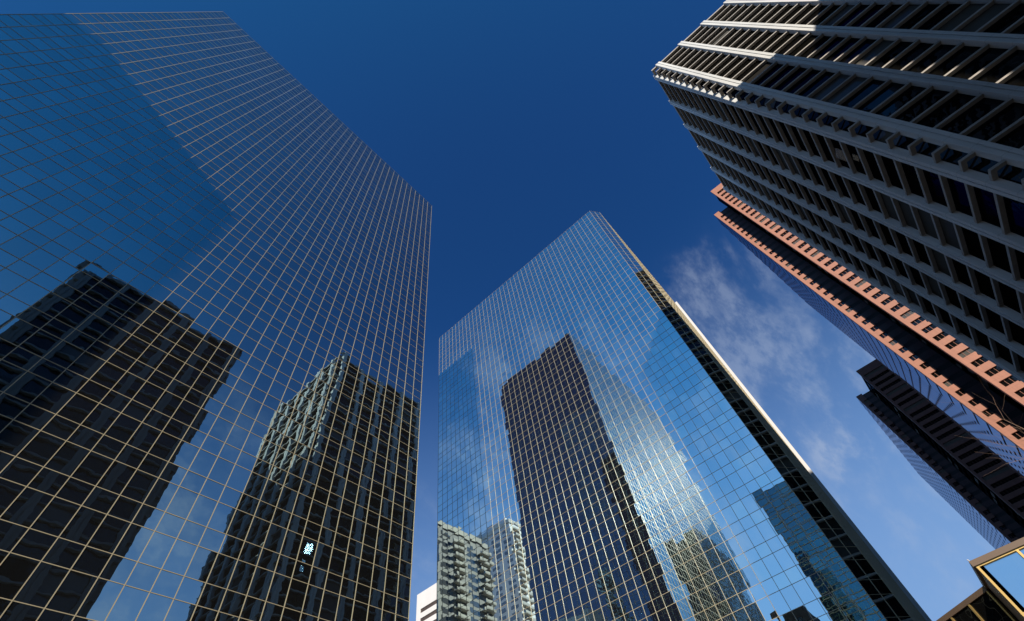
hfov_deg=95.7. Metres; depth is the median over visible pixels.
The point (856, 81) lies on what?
window
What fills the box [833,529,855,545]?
window pane
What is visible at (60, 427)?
window pane
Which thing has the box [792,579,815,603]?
window pane
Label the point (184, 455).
window pane
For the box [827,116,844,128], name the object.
window
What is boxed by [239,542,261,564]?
window pane
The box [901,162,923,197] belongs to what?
window
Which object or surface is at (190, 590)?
window pane
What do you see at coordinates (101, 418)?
window pane
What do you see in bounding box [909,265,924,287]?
window
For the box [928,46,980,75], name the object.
window
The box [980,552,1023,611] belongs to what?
window pane
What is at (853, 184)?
window
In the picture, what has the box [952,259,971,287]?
window
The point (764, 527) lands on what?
window pane
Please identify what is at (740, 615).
window pane
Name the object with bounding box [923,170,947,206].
window
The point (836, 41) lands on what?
window
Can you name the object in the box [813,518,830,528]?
window pane
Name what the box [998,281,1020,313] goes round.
window
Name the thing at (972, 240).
window
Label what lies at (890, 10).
window
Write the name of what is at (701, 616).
window pane
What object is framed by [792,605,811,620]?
window pane
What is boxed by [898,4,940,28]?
window
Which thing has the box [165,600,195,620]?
window pane
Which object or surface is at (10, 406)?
window pane
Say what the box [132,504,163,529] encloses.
window pane
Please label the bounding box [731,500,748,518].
window pane
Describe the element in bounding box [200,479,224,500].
window pane
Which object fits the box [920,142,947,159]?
window
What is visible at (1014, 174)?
window
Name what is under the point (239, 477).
window pane
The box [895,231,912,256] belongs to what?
window
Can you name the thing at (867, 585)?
window pane
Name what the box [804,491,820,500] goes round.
window pane
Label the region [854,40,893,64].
window
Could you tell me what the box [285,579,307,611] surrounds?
window pane
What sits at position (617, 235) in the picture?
side window panes
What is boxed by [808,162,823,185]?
window
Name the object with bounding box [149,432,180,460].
window pane
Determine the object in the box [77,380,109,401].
window pane
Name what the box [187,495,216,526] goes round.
window pane
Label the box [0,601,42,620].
window pane
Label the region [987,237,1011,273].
window
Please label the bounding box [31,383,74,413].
window pane
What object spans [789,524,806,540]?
window pane
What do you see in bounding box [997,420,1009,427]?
window
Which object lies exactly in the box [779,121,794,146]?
window
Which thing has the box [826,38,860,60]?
window
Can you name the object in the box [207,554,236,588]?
window pane
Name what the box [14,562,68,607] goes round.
window pane
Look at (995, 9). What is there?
window
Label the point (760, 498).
window pane
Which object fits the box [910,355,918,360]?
window
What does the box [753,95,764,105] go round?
window
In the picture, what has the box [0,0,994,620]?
sky
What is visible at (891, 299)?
window
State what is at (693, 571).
window pane
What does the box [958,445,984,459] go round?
window
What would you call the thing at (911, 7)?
window
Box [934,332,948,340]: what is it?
window
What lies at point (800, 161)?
window
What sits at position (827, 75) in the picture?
window
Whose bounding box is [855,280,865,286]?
window
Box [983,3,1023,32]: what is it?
window
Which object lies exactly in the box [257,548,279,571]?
window pane
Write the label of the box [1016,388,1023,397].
window
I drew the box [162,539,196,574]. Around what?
window pane
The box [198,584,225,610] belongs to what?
window pane
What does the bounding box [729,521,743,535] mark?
window pane
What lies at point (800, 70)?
window
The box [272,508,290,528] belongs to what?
window pane
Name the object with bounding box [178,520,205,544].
window pane
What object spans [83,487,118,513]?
window pane
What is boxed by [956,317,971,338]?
window
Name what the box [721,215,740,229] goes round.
windows
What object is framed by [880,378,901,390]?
window
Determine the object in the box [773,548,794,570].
window pane
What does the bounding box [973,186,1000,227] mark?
window
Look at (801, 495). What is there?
window pane
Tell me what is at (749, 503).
window pane
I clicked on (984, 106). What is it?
window
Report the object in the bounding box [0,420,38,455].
window pane
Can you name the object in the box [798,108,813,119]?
window
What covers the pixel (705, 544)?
window pane
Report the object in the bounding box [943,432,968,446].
window
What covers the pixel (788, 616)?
window pane
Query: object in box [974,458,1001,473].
window
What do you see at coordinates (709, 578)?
window pane
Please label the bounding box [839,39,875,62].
window
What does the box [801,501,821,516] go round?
window pane
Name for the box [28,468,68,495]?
window pane
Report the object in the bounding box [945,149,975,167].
window
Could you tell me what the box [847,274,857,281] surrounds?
window
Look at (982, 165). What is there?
window
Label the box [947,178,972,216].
window
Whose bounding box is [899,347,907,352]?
window
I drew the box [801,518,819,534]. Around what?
window pane
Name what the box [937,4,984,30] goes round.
window
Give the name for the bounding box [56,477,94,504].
window pane
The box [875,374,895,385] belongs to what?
window
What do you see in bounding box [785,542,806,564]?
window pane
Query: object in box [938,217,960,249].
window
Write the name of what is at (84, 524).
window pane
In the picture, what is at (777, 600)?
window pane
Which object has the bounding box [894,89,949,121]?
window
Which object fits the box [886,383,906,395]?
window
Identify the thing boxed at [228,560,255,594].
window pane
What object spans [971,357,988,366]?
window
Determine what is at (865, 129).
window
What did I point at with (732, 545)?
window pane
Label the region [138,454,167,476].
window pane
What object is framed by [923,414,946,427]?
window
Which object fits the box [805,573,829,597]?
window pane
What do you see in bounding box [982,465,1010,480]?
window
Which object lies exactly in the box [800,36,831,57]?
window
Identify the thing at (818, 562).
window pane
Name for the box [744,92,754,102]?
window
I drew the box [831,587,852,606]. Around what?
window pane
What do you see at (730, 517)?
window pane
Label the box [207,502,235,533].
window pane
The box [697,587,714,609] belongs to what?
window pane
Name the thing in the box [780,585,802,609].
window pane
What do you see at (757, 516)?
window pane
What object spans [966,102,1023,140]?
window
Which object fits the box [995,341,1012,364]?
window
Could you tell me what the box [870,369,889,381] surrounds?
window
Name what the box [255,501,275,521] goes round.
window pane
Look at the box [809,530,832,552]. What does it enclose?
window pane
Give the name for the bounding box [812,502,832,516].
window pane
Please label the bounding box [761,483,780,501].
window pane
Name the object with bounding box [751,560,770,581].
window pane
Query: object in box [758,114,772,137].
window
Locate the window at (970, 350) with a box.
[958,348,974,357]
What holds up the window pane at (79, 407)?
in the glass tower at (214, 245)
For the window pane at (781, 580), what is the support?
in the glass tower at (614, 444)
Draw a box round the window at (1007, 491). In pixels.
[1000,481,1023,495]
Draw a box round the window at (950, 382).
[943,380,953,386]
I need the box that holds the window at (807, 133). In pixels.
[803,129,820,156]
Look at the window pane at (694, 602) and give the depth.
62.45 m
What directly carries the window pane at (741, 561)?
in the glass tower at (614, 444)
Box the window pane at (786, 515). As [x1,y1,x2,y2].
[778,508,798,528]
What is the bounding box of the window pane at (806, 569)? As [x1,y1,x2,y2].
[796,560,815,577]
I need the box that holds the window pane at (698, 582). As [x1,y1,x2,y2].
[691,575,705,591]
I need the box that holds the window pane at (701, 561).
[694,553,710,573]
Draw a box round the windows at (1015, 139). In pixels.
[659,5,1023,371]
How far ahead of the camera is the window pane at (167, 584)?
33.33 m
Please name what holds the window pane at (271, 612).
in the glass tower at (214, 245)
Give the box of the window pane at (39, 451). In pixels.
[17,431,64,465]
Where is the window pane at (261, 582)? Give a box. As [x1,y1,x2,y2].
[248,567,273,600]
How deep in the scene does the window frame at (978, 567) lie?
20.61 m
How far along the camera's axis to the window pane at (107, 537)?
32.56 m
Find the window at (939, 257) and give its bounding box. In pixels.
[931,248,950,276]
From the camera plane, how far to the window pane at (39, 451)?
32.66 m
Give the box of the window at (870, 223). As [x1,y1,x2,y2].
[864,216,879,238]
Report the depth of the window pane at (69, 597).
29.30 m
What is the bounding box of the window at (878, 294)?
[872,291,883,298]
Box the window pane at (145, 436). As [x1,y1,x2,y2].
[127,423,161,452]
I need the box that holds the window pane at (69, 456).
[45,441,89,475]
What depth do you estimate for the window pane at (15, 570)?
27.93 m
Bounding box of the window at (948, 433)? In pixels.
[937,426,961,439]
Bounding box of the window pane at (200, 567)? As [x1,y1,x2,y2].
[185,547,217,581]
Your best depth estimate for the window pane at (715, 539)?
65.47 m
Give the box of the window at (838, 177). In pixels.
[834,173,850,198]
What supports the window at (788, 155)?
in the concrete tower at (878, 144)
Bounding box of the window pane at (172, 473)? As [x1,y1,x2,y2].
[159,462,187,484]
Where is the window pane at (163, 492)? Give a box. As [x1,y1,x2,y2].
[144,479,178,510]
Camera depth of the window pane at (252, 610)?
36.50 m
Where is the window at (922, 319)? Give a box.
[911,317,925,325]
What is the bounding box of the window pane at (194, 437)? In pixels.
[182,427,206,447]
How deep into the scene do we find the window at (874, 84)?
77.05 m
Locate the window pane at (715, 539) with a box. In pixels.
[709,532,722,546]
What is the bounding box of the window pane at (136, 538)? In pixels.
[113,524,153,560]
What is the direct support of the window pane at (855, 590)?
in the glass tower at (614, 444)
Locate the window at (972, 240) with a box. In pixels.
[962,227,984,260]
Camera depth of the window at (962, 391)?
149.94 m
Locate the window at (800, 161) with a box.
[797,158,811,180]
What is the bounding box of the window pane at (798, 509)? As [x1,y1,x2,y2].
[789,502,810,522]
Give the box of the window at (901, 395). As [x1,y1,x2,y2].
[892,388,913,400]
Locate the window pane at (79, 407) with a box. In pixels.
[57,393,97,423]
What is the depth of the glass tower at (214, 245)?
49.61 m
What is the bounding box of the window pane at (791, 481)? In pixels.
[783,477,802,490]
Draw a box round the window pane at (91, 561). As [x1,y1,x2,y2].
[72,546,111,576]
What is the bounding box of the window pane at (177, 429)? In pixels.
[163,418,188,438]
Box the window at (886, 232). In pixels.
[879,223,895,247]
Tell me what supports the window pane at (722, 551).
in the glass tower at (614, 444)
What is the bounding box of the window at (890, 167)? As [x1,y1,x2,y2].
[881,156,903,189]
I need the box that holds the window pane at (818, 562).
[808,554,828,571]
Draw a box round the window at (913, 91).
[875,86,925,116]
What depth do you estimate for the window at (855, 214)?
95.24 m
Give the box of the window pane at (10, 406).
[0,393,28,418]
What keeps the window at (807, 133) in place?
in the concrete tower at (878, 144)
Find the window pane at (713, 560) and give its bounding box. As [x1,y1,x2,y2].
[704,548,721,568]
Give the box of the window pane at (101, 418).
[81,404,119,433]
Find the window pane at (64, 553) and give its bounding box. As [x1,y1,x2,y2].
[42,538,84,568]
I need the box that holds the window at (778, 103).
[774,101,787,112]
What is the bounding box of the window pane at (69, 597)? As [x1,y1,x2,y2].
[46,570,96,614]
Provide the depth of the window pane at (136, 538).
33.36 m
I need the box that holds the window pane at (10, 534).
[0,520,27,551]
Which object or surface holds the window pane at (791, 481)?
in the glass tower at (614, 444)
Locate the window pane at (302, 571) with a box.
[292,561,311,582]
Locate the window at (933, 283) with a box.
[926,275,942,298]
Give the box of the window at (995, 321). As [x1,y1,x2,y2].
[985,307,1004,334]
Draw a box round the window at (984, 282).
[974,269,995,299]
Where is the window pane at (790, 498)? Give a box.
[782,491,798,506]
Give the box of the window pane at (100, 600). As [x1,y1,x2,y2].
[76,578,123,620]
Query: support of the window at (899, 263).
in the concrete tower at (878, 144)
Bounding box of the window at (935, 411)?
[916,409,939,422]
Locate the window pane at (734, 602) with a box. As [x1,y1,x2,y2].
[727,595,742,612]
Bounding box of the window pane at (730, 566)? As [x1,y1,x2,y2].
[723,559,737,574]
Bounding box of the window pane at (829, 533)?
[821,529,843,546]
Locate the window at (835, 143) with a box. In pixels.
[830,138,849,168]
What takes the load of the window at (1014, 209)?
in the concrete tower at (878, 144)
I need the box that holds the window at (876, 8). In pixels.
[850,5,884,26]
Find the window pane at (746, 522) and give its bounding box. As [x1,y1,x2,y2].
[739,515,754,529]
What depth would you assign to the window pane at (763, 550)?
60.82 m
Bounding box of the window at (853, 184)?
[848,179,865,205]
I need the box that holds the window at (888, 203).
[880,193,899,221]
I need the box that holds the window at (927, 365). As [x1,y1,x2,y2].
[920,363,929,368]
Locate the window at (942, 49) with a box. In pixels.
[908,44,956,72]
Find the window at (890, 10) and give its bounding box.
[866,5,901,27]
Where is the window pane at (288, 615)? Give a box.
[281,608,300,620]
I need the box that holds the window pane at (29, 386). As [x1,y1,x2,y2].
[5,372,51,402]
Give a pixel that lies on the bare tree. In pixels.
(1002, 430)
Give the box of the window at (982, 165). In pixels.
[971,157,1005,176]
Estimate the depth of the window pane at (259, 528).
40.58 m
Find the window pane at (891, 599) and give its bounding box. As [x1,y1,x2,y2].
[881,594,909,616]
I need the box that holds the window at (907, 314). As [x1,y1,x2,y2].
[901,310,914,318]
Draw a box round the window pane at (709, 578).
[702,570,716,585]
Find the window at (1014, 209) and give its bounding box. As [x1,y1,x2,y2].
[1003,196,1023,236]
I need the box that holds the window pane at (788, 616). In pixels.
[779,611,796,620]
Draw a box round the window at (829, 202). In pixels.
[825,196,838,217]
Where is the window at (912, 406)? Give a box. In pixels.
[904,398,925,411]
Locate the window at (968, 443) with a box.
[950,439,976,452]
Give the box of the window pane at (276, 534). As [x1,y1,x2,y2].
[263,523,286,553]
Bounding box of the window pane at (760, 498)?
[751,489,769,507]
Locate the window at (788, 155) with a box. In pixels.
[786,153,799,174]
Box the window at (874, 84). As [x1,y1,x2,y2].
[841,79,884,107]
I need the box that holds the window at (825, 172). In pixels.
[820,167,836,191]
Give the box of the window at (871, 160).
[863,150,883,181]
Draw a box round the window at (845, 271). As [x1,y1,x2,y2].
[839,269,848,276]
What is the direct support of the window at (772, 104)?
in the concrete tower at (878, 144)
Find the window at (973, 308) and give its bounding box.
[964,296,982,321]
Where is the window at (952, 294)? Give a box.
[944,285,961,309]
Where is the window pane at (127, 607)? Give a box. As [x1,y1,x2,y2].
[106,586,148,620]
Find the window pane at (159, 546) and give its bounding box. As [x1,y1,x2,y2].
[138,532,175,567]
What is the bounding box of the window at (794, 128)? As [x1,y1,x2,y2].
[790,125,807,151]
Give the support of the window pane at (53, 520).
in the glass tower at (214, 245)
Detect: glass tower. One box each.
[0,11,431,620]
[436,211,931,620]
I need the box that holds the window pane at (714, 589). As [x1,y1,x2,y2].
[707,582,725,604]
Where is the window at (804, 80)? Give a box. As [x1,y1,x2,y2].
[786,69,819,93]
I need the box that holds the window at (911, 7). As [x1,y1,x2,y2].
[881,4,920,27]
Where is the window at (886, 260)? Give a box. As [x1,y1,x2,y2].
[878,248,892,269]
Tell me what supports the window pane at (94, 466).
in the glass tower at (214, 245)
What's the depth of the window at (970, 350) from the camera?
148.41 m
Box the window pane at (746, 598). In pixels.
[738,589,754,606]
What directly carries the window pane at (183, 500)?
in the glass tower at (214, 245)
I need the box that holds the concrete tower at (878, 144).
[651,0,1023,382]
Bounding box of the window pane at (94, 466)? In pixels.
[71,451,113,485]
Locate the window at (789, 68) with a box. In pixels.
[764,66,794,87]
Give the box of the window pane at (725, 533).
[719,526,733,540]
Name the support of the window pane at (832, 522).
in the glass tower at (614, 444)
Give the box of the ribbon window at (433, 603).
[421,600,436,612]
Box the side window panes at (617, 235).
[617,235,921,620]
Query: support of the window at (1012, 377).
in the granite tower at (934, 365)
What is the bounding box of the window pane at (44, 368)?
[29,359,64,381]
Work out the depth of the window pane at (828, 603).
53.34 m
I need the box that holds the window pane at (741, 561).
[733,553,749,569]
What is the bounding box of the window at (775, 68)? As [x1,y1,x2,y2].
[754,64,782,85]
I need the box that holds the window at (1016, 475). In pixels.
[991,473,1019,487]
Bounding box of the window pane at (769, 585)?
[761,578,778,595]
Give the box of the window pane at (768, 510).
[761,503,776,518]
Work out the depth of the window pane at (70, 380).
36.79 m
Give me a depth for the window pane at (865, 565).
54.33 m
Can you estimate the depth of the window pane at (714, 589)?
61.50 m
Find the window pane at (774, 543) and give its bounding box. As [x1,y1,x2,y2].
[766,536,783,551]
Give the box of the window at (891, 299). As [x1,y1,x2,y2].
[881,297,893,305]
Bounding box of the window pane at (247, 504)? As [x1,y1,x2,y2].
[237,494,258,514]
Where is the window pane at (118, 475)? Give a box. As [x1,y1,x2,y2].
[97,461,135,493]
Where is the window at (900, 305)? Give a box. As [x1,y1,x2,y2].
[890,303,903,311]
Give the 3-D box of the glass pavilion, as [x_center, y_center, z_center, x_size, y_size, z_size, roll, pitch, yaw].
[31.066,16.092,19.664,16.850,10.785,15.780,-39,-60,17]
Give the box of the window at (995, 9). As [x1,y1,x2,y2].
[960,4,1010,31]
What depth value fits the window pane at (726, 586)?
61.04 m
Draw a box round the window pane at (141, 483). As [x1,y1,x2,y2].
[121,470,157,502]
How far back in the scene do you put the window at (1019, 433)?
135.01 m
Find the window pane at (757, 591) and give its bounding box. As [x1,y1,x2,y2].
[749,584,766,600]
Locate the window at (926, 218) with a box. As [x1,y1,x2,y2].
[917,208,938,239]
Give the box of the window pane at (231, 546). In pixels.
[219,535,243,558]
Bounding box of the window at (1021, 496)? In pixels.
[1008,493,1023,503]
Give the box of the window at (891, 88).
[857,82,904,111]
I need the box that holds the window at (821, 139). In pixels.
[816,134,834,162]
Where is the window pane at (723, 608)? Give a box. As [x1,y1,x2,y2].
[716,600,731,617]
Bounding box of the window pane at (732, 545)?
[725,537,742,557]
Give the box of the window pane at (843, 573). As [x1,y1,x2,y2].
[830,560,856,585]
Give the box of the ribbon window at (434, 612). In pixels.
[421,610,435,620]
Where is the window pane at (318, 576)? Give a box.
[309,567,326,588]
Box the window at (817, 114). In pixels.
[812,111,828,124]
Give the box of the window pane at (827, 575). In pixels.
[817,567,842,591]
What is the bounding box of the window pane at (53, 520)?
[31,497,79,535]
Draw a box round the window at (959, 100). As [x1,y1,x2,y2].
[917,93,975,127]
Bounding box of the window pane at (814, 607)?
[805,599,825,618]
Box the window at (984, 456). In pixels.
[966,452,992,466]
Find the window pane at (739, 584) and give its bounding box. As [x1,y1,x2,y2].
[729,571,747,593]
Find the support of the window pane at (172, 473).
in the glass tower at (214, 245)
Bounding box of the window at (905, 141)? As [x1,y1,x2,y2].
[898,136,923,152]
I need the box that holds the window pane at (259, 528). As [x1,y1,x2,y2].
[246,517,270,546]
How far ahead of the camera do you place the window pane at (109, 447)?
35.90 m
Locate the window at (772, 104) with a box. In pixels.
[764,98,775,108]
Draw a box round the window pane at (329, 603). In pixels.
[319,590,338,620]
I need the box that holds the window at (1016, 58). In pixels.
[977,50,1023,82]
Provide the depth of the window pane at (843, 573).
54.03 m
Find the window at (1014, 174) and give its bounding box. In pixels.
[1002,165,1023,184]
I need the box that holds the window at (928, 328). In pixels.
[922,324,935,332]
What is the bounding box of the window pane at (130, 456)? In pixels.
[116,445,146,468]
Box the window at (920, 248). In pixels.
[913,240,931,266]
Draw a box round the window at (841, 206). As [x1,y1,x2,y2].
[837,202,851,223]
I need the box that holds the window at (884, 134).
[878,130,900,145]
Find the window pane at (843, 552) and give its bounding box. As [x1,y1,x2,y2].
[834,547,853,559]
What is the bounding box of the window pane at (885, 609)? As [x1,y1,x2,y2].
[869,595,896,616]
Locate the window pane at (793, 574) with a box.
[784,566,802,583]
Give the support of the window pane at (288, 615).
in the glass tower at (214, 245)
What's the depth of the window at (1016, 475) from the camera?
235.37 m
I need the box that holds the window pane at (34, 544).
[11,529,56,560]
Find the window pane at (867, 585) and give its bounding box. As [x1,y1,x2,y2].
[858,580,879,593]
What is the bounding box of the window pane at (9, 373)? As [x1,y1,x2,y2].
[0,360,25,390]
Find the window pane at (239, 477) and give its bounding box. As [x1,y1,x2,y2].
[226,465,250,492]
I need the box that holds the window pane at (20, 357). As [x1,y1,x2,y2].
[3,347,40,369]
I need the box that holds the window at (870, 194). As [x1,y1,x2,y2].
[863,185,881,212]
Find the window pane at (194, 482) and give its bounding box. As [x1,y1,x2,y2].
[180,471,206,492]
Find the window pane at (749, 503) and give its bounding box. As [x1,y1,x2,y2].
[741,494,758,513]
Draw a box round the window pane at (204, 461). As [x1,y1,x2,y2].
[189,449,216,476]
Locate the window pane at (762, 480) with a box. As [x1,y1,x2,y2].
[755,473,770,487]
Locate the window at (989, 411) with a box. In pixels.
[982,409,994,416]
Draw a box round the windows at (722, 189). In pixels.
[718,189,747,209]
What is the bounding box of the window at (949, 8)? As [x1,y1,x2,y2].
[917,4,961,29]
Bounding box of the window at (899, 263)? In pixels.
[893,257,908,278]
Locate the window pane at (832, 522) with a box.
[824,518,842,528]
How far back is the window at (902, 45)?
77.94 m
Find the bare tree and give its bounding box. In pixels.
[943,391,1023,473]
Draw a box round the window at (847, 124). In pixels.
[842,120,861,134]
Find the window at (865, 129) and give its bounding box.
[859,125,880,139]
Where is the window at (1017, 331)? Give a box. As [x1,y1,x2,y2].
[1008,320,1023,345]
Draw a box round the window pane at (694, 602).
[686,593,703,614]
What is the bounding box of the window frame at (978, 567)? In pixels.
[976,566,1023,616]
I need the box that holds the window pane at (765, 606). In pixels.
[756,597,777,620]
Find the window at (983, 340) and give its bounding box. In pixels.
[975,329,991,351]
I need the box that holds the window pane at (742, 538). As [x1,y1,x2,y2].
[735,531,753,551]
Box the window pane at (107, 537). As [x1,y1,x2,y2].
[87,515,129,552]
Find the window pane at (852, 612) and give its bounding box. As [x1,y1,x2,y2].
[840,602,866,620]
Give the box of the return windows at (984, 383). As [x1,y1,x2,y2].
[719,198,988,386]
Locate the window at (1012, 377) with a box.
[999,375,1017,386]
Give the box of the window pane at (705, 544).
[699,537,712,551]
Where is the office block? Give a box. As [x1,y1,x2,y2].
[416,583,436,620]
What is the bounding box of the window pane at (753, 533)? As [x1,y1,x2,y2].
[746,525,764,546]
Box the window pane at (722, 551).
[714,542,731,562]
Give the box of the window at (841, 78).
[812,74,849,99]
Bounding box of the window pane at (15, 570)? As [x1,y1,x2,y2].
[0,553,39,599]
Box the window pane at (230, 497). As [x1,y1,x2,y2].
[219,487,242,507]
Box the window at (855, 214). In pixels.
[850,209,865,231]
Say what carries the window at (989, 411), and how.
in the granite tower at (934, 365)
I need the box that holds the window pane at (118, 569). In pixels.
[100,555,136,583]
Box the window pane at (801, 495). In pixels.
[793,491,809,500]
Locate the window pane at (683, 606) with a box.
[676,598,692,619]
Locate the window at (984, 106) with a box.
[940,97,1004,133]
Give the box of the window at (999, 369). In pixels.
[985,366,1002,376]
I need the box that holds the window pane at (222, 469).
[208,457,234,484]
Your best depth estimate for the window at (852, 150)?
79.62 m
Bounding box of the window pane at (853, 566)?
[844,560,868,579]
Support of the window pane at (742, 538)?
in the glass tower at (614, 444)
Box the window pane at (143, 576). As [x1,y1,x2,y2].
[126,563,160,590]
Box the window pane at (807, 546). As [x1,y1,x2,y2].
[797,536,819,558]
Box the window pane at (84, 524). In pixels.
[60,506,105,544]
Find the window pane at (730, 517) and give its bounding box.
[721,506,737,524]
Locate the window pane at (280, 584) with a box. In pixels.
[267,573,290,605]
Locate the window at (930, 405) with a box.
[910,403,932,416]
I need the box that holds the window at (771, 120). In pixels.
[768,118,783,142]
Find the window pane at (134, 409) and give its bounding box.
[122,400,150,421]
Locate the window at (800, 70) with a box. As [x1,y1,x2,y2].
[775,68,806,90]
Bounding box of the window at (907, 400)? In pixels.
[897,393,919,405]
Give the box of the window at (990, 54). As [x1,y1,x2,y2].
[951,48,1007,78]
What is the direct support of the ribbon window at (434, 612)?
in the office block
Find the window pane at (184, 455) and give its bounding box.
[169,441,198,468]
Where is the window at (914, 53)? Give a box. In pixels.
[888,43,932,69]
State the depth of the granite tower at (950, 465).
271.72 m
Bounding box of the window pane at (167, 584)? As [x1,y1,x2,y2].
[151,570,183,597]
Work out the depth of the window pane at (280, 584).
38.90 m
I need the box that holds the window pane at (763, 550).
[755,542,771,557]
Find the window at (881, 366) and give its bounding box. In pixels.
[865,365,884,376]
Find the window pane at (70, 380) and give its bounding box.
[54,369,87,391]
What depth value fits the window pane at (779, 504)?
62.67 m
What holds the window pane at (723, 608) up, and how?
in the glass tower at (614, 444)
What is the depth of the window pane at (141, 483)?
35.83 m
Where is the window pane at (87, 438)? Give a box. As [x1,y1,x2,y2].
[67,425,102,449]
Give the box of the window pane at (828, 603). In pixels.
[818,593,838,612]
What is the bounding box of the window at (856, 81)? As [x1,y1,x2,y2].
[825,77,866,103]
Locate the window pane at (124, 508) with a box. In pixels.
[108,496,141,521]
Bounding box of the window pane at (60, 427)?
[42,415,78,439]
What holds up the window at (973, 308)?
in the concrete tower at (878, 144)
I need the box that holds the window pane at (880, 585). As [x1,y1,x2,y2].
[871,580,891,593]
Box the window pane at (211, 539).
[199,528,225,551]
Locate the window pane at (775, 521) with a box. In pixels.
[767,514,787,534]
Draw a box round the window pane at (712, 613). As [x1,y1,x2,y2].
[705,606,719,620]
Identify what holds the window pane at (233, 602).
in the glass tower at (214, 245)
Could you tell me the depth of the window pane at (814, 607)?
53.80 m
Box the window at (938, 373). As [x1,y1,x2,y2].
[931,371,941,377]
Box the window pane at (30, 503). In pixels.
[0,487,52,526]
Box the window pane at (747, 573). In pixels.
[739,565,759,587]
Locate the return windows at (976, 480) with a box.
[867,383,1023,527]
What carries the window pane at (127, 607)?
in the glass tower at (214, 245)
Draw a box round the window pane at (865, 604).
[854,595,883,620]
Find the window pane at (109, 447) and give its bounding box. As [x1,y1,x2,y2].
[92,435,124,459]
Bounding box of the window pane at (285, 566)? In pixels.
[275,555,295,577]
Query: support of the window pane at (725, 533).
in the glass tower at (614, 444)
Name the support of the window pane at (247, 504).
in the glass tower at (214, 245)
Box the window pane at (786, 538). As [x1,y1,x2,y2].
[777,530,794,546]
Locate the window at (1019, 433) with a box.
[1012,431,1023,438]
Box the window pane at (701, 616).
[694,611,707,620]
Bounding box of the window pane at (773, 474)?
[766,468,780,481]
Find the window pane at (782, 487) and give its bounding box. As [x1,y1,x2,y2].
[772,477,791,496]
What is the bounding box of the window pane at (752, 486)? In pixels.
[745,479,759,493]
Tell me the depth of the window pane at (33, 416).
33.52 m
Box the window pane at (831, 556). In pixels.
[821,548,841,565]
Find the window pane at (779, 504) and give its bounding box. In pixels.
[771,497,787,512]
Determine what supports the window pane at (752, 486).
in the glass tower at (614, 444)
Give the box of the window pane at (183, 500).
[166,487,198,518]
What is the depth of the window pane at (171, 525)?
35.80 m
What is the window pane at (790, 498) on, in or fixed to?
in the glass tower at (614, 444)
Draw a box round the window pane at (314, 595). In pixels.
[302,585,323,616]
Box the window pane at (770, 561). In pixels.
[762,553,782,575]
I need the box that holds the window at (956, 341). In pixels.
[946,339,960,348]
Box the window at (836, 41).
[813,37,845,58]
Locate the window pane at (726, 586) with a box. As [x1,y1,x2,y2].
[718,576,736,598]
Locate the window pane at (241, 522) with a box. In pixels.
[227,510,253,540]
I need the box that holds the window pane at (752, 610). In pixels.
[744,602,764,620]
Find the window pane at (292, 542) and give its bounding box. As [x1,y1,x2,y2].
[281,530,302,558]
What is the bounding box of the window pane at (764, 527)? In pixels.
[756,520,775,540]
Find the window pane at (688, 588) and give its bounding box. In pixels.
[681,581,695,596]
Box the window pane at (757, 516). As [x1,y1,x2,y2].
[750,509,765,523]
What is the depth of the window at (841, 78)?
83.43 m
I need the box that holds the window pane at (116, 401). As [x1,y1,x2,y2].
[100,390,130,411]
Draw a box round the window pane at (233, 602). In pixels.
[220,590,245,616]
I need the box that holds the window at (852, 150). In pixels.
[846,144,865,174]
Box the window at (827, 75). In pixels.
[798,72,834,96]
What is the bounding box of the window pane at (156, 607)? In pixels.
[136,593,172,620]
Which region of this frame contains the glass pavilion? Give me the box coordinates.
[936,537,1023,620]
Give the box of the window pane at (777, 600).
[768,591,790,615]
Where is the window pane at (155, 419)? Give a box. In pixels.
[143,409,169,430]
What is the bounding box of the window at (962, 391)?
[955,389,966,395]
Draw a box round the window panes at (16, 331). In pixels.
[0,12,431,620]
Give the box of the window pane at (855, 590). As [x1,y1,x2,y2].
[844,581,866,599]
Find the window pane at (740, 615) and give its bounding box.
[733,608,749,620]
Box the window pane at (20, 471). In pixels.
[0,457,42,485]
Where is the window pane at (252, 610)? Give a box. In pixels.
[240,596,264,620]
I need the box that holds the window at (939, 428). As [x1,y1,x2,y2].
[930,420,953,433]
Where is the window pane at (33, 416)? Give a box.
[14,404,54,429]
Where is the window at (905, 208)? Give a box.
[898,200,917,229]
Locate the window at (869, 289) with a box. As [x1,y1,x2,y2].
[864,286,874,292]
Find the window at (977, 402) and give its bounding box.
[969,399,980,405]
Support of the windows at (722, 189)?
in the granite tower at (934, 365)
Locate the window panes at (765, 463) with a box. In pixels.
[437,211,912,620]
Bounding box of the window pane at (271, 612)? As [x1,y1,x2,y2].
[261,602,283,620]
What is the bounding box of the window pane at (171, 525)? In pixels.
[155,512,184,537]
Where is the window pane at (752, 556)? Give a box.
[744,548,760,563]
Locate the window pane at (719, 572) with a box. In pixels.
[712,564,727,580]
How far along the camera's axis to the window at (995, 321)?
77.62 m
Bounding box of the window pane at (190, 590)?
[175,577,204,604]
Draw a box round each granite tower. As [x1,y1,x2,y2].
[710,183,1023,477]
[856,359,1023,548]
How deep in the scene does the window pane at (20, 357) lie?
35.20 m
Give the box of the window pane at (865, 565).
[856,560,880,578]
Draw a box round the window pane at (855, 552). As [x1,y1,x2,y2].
[846,547,865,558]
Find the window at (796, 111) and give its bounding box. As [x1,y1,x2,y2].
[786,104,799,115]
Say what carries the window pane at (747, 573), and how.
in the glass tower at (614, 444)
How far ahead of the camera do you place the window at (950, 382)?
153.68 m
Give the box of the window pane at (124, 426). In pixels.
[105,414,140,442]
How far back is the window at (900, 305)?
170.98 m
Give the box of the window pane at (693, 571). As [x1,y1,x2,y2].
[684,558,700,579]
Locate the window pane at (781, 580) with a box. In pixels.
[772,572,790,589]
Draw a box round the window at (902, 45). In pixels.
[871,41,912,67]

